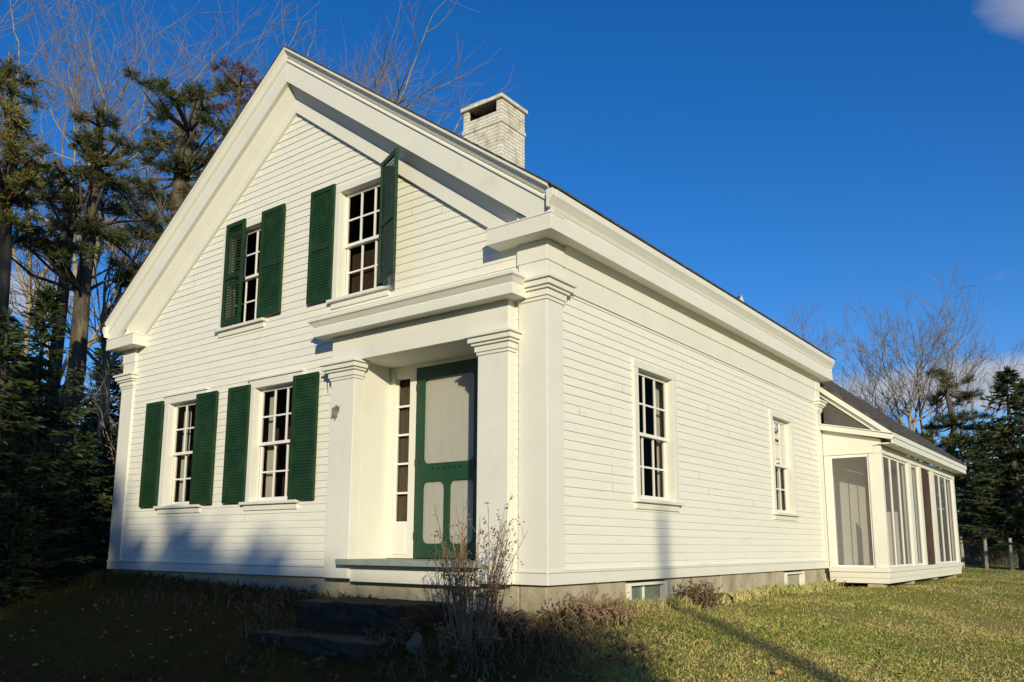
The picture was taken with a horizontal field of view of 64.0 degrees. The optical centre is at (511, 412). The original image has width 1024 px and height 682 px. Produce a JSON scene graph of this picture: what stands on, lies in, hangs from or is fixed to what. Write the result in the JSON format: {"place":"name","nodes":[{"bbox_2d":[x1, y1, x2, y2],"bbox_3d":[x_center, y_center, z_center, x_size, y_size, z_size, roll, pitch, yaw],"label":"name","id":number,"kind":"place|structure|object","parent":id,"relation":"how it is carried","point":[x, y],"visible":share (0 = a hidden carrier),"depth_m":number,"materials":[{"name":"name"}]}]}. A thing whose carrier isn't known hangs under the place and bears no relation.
{"place":"outdoors","nodes":[
{"label":"outdoors","id":0,"kind":"place"},
{"bbox_2d":[0,541,1023,681],"bbox_3d":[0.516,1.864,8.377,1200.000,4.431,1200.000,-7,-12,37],"label":"ground","id":1,"kind":"structure","parent":0,"point":[426,635],"depth_m":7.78,"materials":[{"name":"green plant"}]},
{"bbox_2d":[0,52,57,474],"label":"cedar tree","id":2,"kind":"object","parent":1,"relation":"on","point":[14,154],"visible":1,"depth_m":13.09,"materials":[{"name":"plant"}]},
{"bbox_2d":[0,456,67,603],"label":"spruce tree","id":3,"kind":"object","parent":1,"relation":"on","point":[9,591],"visible":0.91,"depth_m":10.83,"materials":[{"name":"green plant"}]},
{"bbox_2d":[0,306,94,568],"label":"spruce tree","id":4,"kind":"object","parent":1,"relation":"on","point":[10,351],"visible":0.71,"depth_m":11.60,"materials":[{"name":"green plant"}]},
{"bbox_2d":[12,158,90,558],"bbox_3d":[-9.230,-1.188,15.934,1.307,8.324,3.295,9,-13,-44],"label":"pine tree","id":5,"kind":"object","parent":1,"relation":"on","point":[54,206],"visible":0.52,"depth_m":16.11,"materials":[{"name":"green plant"}]},
{"bbox_2d":[0,283,109,578],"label":"spruce tree","id":6,"kind":"object","parent":1,"relation":"on","point":[46,301],"visible":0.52,"depth_m":13.12,"materials":[{"name":"green plant"}]},
{"bbox_2d":[3,354,107,557],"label":"spruce tree","id":7,"kind":"object","parent":1,"relation":"on","point":[7,390],"visible":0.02,"depth_m":16.41,"materials":[{"name":"green plant"}]},
{"bbox_2d":[18,466,97,583],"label":"spruce tree","id":8,"kind":"object","parent":1,"relation":"on","point":[60,521],"visible":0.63,"depth_m":12.12,"materials":[{"name":"green plant"}]},
{"bbox_2d":[38,418,95,549],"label":"spruce tree","id":9,"kind":"object","parent":1,"relation":"on","point":[72,467],"visible":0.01,"depth_m":17.47,"materials":[{"name":"green plant"}]},
{"bbox_2d":[31,431,114,574],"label":"spruce tree","id":10,"kind":"object","parent":1,"relation":"on","point":[84,439],"visible":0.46,"depth_m":13.42,"materials":[{"name":"green plant"}]},
{"bbox_2d":[77,413,97,476],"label":"spruce tree","id":11,"kind":"object","parent":1,"relation":"on","point":[89,423],"visible":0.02,"depth_m":21.42,"materials":[{"name":"green plant"}]},
{"bbox_2d":[78,386,96,435],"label":"spruce tree","id":12,"kind":"object","parent":1,"relation":"on","point":[83,393],"visible":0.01,"depth_m":28.61,"materials":[{"name":"green plant"}]},
{"bbox_2d":[9,165,173,515],"bbox_3d":[-9.050,-1.209,18.246,5.135,9.708,5.671,-7,-12,37],"label":"bare tree","id":13,"kind":"object","parent":1,"relation":"on","point":[104,354],"visible":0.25,"depth_m":18.65,"materials":[{"name":"brown plant"}]},
{"bbox_2d":[12,98,177,566],"bbox_3d":[-8.146,-1.755,15.377,3.096,9.266,3.398,5,-10,-26],"label":"pine tree","id":14,"kind":"object","parent":1,"relation":"on","point":[90,226],"visible":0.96,"depth_m":15.28,"materials":[{"name":"green plant"}]},
{"bbox_2d":[74,423,117,566],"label":"spruce tree","id":15,"kind":"object","parent":1,"relation":"on","point":[102,448],"visible":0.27,"depth_m":17.39,"materials":[{"name":"green plant"}]},
{"bbox_2d":[77,343,115,482],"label":"spruce tree","id":16,"kind":"object","parent":1,"relation":"on","point":[88,400],"visible":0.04,"depth_m":25.34,"materials":[{"name":"green plant"}]},
{"bbox_2d":[71,357,123,569],"bbox_3d":[-6.756,0.585,15.725,3.497,5.374,4.392,4,-10,-24],"label":"bare shrub","id":17,"kind":"object","parent":1,"relation":"on","point":[92,395],"visible":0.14,"depth_m":15.59,"materials":[{"name":"brown plant"}]},
{"bbox_2d":[72,354,123,562],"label":"spruce tree","id":18,"kind":"object","parent":1,"relation":"on","point":[114,387],"visible":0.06,"depth_m":19.87,"materials":[{"name":"green plant"}]},
{"bbox_2d":[9,116,194,400],"bbox_3d":[-15.303,-3.286,27.594,13.227,16.787,9.688,0,-9,3],"label":"bare tree","id":19,"kind":"object","parent":1,"relation":"on","point":[92,340],"visible":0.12,"depth_m":26.52,"materials":[{"name":"brown plant"}]},
{"bbox_2d":[10,84,206,366],"bbox_3d":[-12.254,-2.558,28.526,8.444,15.694,9.166,-2,-10,16],"label":"bare tree","id":20,"kind":"object","parent":1,"relation":"on","point":[90,329],"visible":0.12,"depth_m":27.81,"materials":[{"name":"brown plant"}]},
{"bbox_2d":[0,0,227,478],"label":"bare tree","id":21,"kind":"object","parent":1,"relation":"on","point":[70,94],"visible":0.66,"depth_m":22.90,"materials":[{"name":"brown plant"}]},
{"bbox_2d":[94,577,197,608],"bbox_3d":[-4.511,2.241,10.150,1.086,0.383,0.984,-7,-12,37],"label":"dry shrub","id":22,"kind":"object","parent":1,"relation":"on","point":[141,595],"visible":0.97,"depth_m":10.01,"materials":[{"name":"brown plant"}]},
{"bbox_2d":[95,62,245,345],"bbox_3d":[-8.497,-2.781,20.268,3.170,12.839,4.499,4,-10,-23],"label":"pine tree","id":23,"kind":"object","parent":1,"relation":"on","point":[182,163],"visible":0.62,"depth_m":19.96,"materials":[{"name":"green plant"}]},
{"bbox_2d":[0,0,420,393],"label":"bare tree","id":24,"kind":"object","parent":1,"relation":"on","point":[21,278],"visible":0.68,"depth_m":25.52,"materials":[{"name":"brown plant"}]},
{"bbox_2d":[173,576,257,616],"bbox_3d":[-3.421,2.123,9.489,0.935,0.428,1.080,3,-10,-16],"label":"dry shrub","id":25,"kind":"object","parent":1,"relation":"on","point":[217,596],"visible":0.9,"depth_m":9.47,"materials":[{"name":"brown plant"}]},
{"bbox_2d":[209,56,260,124],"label":"pine tree","id":26,"kind":"object","parent":1,"relation":"on","point":[238,101],"visible":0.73,"depth_m":24.69,"materials":[{"name":"plant"}]},
{"bbox_2d":[234,604,295,637],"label":"dry shrub","id":27,"kind":"object","parent":1,"relation":"on","point":[249,629],"visible":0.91,"depth_m":8.07,"materials":[{"name":"brown plant"}]},
{"bbox_2d":[14,0,522,299],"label":"bare tree","id":28,"kind":"object","parent":1,"relation":"on","point":[375,82],"visible":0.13,"depth_m":26.94,"materials":[{"name":"brown plant"}]},
{"bbox_2d":[230,584,315,614],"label":"dry shrub","id":29,"kind":"object","parent":1,"relation":"on","point":[257,603],"visible":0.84,"depth_m":8.80,"materials":[{"name":"brown plant"}]},
{"bbox_2d":[222,627,337,674],"bbox_3d":[-1.936,2.071,7.128,1.089,0.324,1.032,-7,-12,37],"label":"dry shrub","id":30,"kind":"object","parent":1,"relation":"on","point":[226,658],"visible":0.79,"depth_m":7.00,"materials":[{"name":"brown plant"}]},
{"bbox_2d":[188,21,423,119],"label":"bare tree","id":31,"kind":"object","parent":1,"relation":"on","point":[368,82],"visible":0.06,"depth_m":34.10,"materials":[{"name":"brown plant"}]},
{"bbox_2d":[249,628,409,660],"bbox_3d":[-1.674,2.192,7.411,1.686,0.382,0.554,-7,-12,37],"label":"stone step","id":32,"kind":"object","parent":1,"relation":"on","point":[355,647],"visible":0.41,"depth_m":7.15,"materials":[{"name":"stone"}]},
{"bbox_2d":[337,591,389,598],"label":"dry shrub","id":33,"kind":"object","parent":1,"relation":"on","point":[341,595],"visible":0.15,"depth_m":8.65,"materials":[{"name":"brown plant"}]},
{"bbox_2d":[296,597,453,637],"bbox_3d":[-1.342,2.045,7.916,1.499,0.462,0.727,-7,-12,37],"label":"stone step","id":34,"kind":"object","parent":1,"relation":"on","point":[352,615],"visible":0.51,"depth_m":7.62,"materials":[{"name":"stone"}]},
{"bbox_2d":[361,615,421,656],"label":"dry shrub","id":35,"kind":"object","parent":1,"relation":"on","point":[388,638],"visible":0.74,"depth_m":7.06,"materials":[{"name":"brown plant"}]},
{"bbox_2d":[406,632,423,654],"bbox_3d":[-0.800,1.941,6.809,0.138,0.226,0.142,-7,-12,37],"label":"pale rock","id":36,"kind":"object","parent":1,"relation":"on","point":[416,639],"visible":0.65,"depth_m":6.77,"materials":[{"name":"grey stone"}]},
{"bbox_2d":[370,637,481,681],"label":"dry shrub","id":37,"kind":"object","parent":1,"relation":"on","point":[419,658],"visible":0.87,"depth_m":6.28,"materials":[{"name":"brown plant"}]},
{"bbox_2d":[69,569,845,635],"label":"foundation grass","id":38,"kind":"structure","parent":1,"relation":"on","point":[738,595],"depth_m":10.02,"materials":[{"name":"green plant"}]},
{"bbox_2d":[428,494,527,651],"bbox_3d":[-0.297,1.310,6.826,0.814,1.308,0.882,1,-9,-6],"label":"dry weed","id":39,"kind":"object","parent":1,"relation":"on","point":[461,604],"visible":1,"depth_m":6.70,"materials":[{"name":"brown plant"}]},
{"bbox_2d":[433,600,535,658],"bbox_3d":[-0.241,1.798,6.818,0.792,0.444,0.850,-7,-12,37],"label":"tan weed","id":40,"kind":"object","parent":1,"relation":"on","point":[450,636],"visible":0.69,"depth_m":6.72,"materials":[{"name":"brown plant"}]},
{"bbox_2d":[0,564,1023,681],"bbox_3d":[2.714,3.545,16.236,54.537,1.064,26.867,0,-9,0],"label":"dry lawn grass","id":41,"kind":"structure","parent":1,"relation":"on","point":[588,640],"depth_m":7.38,"materials":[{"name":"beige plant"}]},
{"bbox_2d":[0,567,1023,681],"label":"fallen leaves","id":42,"kind":"object","parent":1,"relation":"on","point":[614,656],"visible":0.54,"depth_m":7.36,"materials":[{"name":"brown plant"}]},
{"bbox_2d":[455,630,573,681],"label":"dry shrub","id":43,"kind":"object","parent":1,"relation":"on","point":[462,661],"visible":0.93,"depth_m":6.06,"materials":[{"name":"brown plant"}]},
{"bbox_2d":[102,46,966,619],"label":"white house","id":44,"kind":"structure","parent":1,"relation":"on","point":[354,332],"depth_m":9.71,"materials":[{"name":"paint"}]},
{"bbox_2d":[153,387,209,513],"bbox_3d":[-4.417,0.547,11.197,1.080,1.652,0.296,-7,-12,37],"label":"window","id":45,"kind":"structure","parent":44,"relation":"in","point":[173,402],"depth_m":11.36,"materials":[{"name":"white paint"}]},
{"bbox_2d":[213,216,270,337],"bbox_3d":[-3.503,-1.778,10.823,1.060,1.508,0.204,-7,-12,37],"label":"window","id":46,"kind":"structure","parent":44,"relation":"in","point":[233,329],"depth_m":10.90,"materials":[{"name":"white paint"}]},
{"bbox_2d":[238,369,305,510],"bbox_3d":[-2.845,0.361,10.023,1.100,1.652,0.296,-7,-12,37],"label":"window","id":47,"kind":"structure","parent":44,"relation":"in","point":[255,462],"depth_m":10.17,"materials":[{"name":"white paint"}]},
{"bbox_2d":[326,170,393,309],"bbox_3d":[-1.709,-1.990,9.483,1.020,1.508,0.204,-7,-12,37],"label":"window","id":48,"kind":"structure","parent":44,"relation":"in","point":[341,297],"depth_m":9.62,"materials":[{"name":"white paint"}]},
{"bbox_2d":[413,358,477,558],"bbox_3d":[-0.715,0.495,8.802,0.948,2.110,0.097,-7,-12,37],"label":"screen door","id":49,"kind":"structure","parent":44,"relation":"in","point":[445,461],"depth_m":8.85,"materials":[{"name":"green paint"}]},
{"bbox_2d":[625,580,667,605],"bbox_3d":[1.435,1.985,8.809,0.170,0.325,0.910,-7,-12,37],"label":"basement window","id":50,"kind":"structure","parent":44,"relation":"in","point":[646,588],"depth_m":8.88,"materials":[{"name":"white paint"}]},
{"bbox_2d":[631,359,683,511],"bbox_3d":[1.638,0.307,9.398,0.281,1.628,1.345,-7,-12,37],"label":"window","id":51,"kind":"structure","parent":44,"relation":"in","point":[664,407],"depth_m":9.51,"materials":[{"name":"white paint"}]},
{"bbox_2d":[768,410,800,520],"bbox_3d":[4.155,0.851,12.681,0.281,1.628,1.300,-7,-12,37],"label":"window","id":52,"kind":"structure","parent":44,"relation":"in","point":[781,431],"depth_m":12.80,"materials":[{"name":"white paint"}]},
{"bbox_2d":[784,571,804,585],"bbox_3d":[4.306,2.595,12.557,0.170,0.305,0.890,-7,-12,37],"label":"basement window","id":53,"kind":"structure","parent":44,"relation":"in","point":[792,577],"depth_m":12.67,"materials":[{"name":"white paint"}]},
{"bbox_2d":[921,470,935,563],"bbox_3d":[8.258,2.086,16.334,0.040,1.840,0.880,-7,-12,37],"label":"porch door","id":54,"kind":"structure","parent":44,"relation":"in","point":[924,475],"depth_m":16.37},
{"bbox_2d":[499,607,578,641],"bbox_3d":[0.201,1.796,6.885,0.656,0.298,0.615,-7,-12,37],"label":"dry shrub","id":55,"kind":"object","parent":1,"relation":"on","point":[550,631],"visible":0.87,"depth_m":6.83,"materials":[{"name":"brown plant"}]},
{"bbox_2d":[524,612,667,681],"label":"dry shrub","id":56,"kind":"object","parent":1,"relation":"on","point":[567,660],"visible":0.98,"depth_m":6.07,"materials":[{"name":"brown plant"}]},
{"bbox_2d":[551,581,643,631],"bbox_3d":[0.737,1.682,7.103,0.707,0.418,0.865,-7,-12,37],"label":"tan weed","id":57,"kind":"object","parent":1,"relation":"on","point":[586,604],"visible":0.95,"depth_m":7.06,"materials":[{"name":"brown plant"}]},
{"bbox_2d":[613,642,639,648],"bbox_3d":[0.899,1.812,6.375,0.237,0.044,0.154,-7,-12,37],"label":"flat stone","id":58,"kind":"object","parent":1,"relation":"on","point":[634,645],"visible":0.69,"depth_m":6.32,"materials":[{"name":"grey stone"}]},
{"bbox_2d":[673,577,725,608],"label":"brown shrub","id":59,"kind":"object","parent":1,"relation":"on","point":[709,595],"visible":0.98,"depth_m":9.11,"materials":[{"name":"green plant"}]},
{"bbox_2d":[777,294,857,359],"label":"bare tree","id":60,"kind":"object","parent":1,"relation":"on","point":[812,342],"visible":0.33,"depth_m":43.75,"materials":[{"name":"brown plant"}]},
{"bbox_2d":[832,342,926,420],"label":"bare tree","id":61,"kind":"object","parent":1,"relation":"on","point":[869,390],"visible":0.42,"depth_m":37.48,"materials":[{"name":"brown plant"}]},
{"bbox_2d":[840,339,977,458],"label":"bare tree","id":62,"kind":"object","parent":1,"relation":"on","point":[896,392],"visible":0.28,"depth_m":39.94,"materials":[{"name":"brown plant"}]},
{"bbox_2d":[818,256,1001,559],"bbox_3d":[16.786,-0.127,33.962,6.978,12.821,6.116,-7,-12,37],"label":"bare tree","id":63,"kind":"object","parent":1,"relation":"on","point":[915,421],"visible":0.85,"depth_m":33.99,"materials":[{"name":"brown plant"}]},
{"bbox_2d":[832,286,1005,463],"bbox_3d":[16.804,0.464,33.207,5.850,11.456,5.415,4,-10,-20],"label":"bare tree","id":64,"kind":"object","parent":1,"relation":"on","point":[920,409],"visible":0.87,"depth_m":33.70,"materials":[{"name":"brown plant"}]},
{"bbox_2d":[916,436,944,555],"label":"spruce tree","id":65,"kind":"object","parent":1,"relation":"on","point":[939,530],"visible":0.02,"depth_m":38.71,"materials":[{"name":"green plant"}]},
{"bbox_2d":[916,434,991,562],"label":"spruce tree","id":66,"kind":"object","parent":1,"relation":"on","point":[959,483],"visible":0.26,"depth_m":30.57,"materials":[{"name":"green plant"}]},
{"bbox_2d":[914,366,997,560],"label":"pine tree","id":67,"kind":"object","parent":1,"relation":"on","point":[948,443],"visible":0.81,"depth_m":31.93,"materials":[{"name":"green plant"}]},
{"bbox_2d":[934,450,978,545],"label":"spruce tree","id":68,"kind":"object","parent":1,"relation":"on","point":[943,494],"visible":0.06,"depth_m":36.00,"materials":[{"name":"green plant"}]},
{"bbox_2d":[900,322,1023,556],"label":"bare tree","id":69,"kind":"object","parent":1,"relation":"on","point":[938,386],"visible":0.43,"depth_m":37.91,"materials":[{"name":"brown plant"}]},
{"bbox_2d":[939,523,1001,563],"bbox_3d":[15.820,4.485,28.685,2.511,1.668,2.818,-7,-12,37],"label":"dry brush","id":70,"kind":"object","parent":1,"relation":"on","point":[946,544],"visible":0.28,"depth_m":28.43,"materials":[{"name":"brown plant"}]},
{"bbox_2d":[937,436,1016,558],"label":"spruce tree","id":71,"kind":"object","parent":1,"relation":"on","point":[971,476],"visible":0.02,"depth_m":34.87,"materials":[{"name":"green plant"}]},
{"bbox_2d":[939,531,1017,564],"bbox_3d":[16.215,4.498,27.860,2.592,1.432,2.768,6,-11,-33],"label":"dry brush","id":72,"kind":"object","parent":1,"relation":"on","point":[967,553],"visible":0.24,"depth_m":27.55,"materials":[{"name":"brown plant"}]},
{"bbox_2d":[940,365,1023,568],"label":"spruce tree","id":73,"kind":"object","parent":1,"relation":"on","point":[1014,485],"visible":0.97,"depth_m":24.75,"materials":[{"name":"green plant"}]},
{"bbox_2d":[943,421,1023,560],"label":"spruce tree","id":74,"kind":"object","parent":1,"relation":"on","point":[983,509],"visible":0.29,"depth_m":28.41,"materials":[{"name":"green plant"}]},
{"bbox_2d":[959,536,1019,569],"bbox_3d":[14.638,4.013,22.850,0.118,1.247,5.048,4,-10,-20],"label":"wire fence","id":75,"kind":"object","parent":1,"relation":"on","point":[1011,561],"visible":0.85,"depth_m":24.34,"materials":[{"name":"metal"}]},
{"bbox_2d":[962,524,1018,566],"bbox_3d":[15.821,4.211,26.334,2.549,1.544,2.860,7,-11,-36],"label":"dry brush","id":76,"kind":"object","parent":1,"relation":"on","point":[995,554],"visible":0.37,"depth_m":26.29,"materials":[{"name":"brown plant"}]},
{"bbox_2d":[962,428,1021,558],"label":"spruce tree","id":77,"kind":"object","parent":1,"relation":"on","point":[1008,463],"visible":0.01,"depth_m":35.12,"materials":[{"name":"green plant"}]},
{"bbox_2d":[964,377,1023,541],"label":"spruce tree","id":78,"kind":"object","parent":1,"relation":"on","point":[1020,385],"visible":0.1,"depth_m":29.16,"materials":[{"name":"green plant"}]},
{"bbox_2d":[0,0,1023,509],"label":"sky","id":79,"kind":"structure","parent":0,"point":[778,151],"materials":[{"name":"blue"}]}
]}

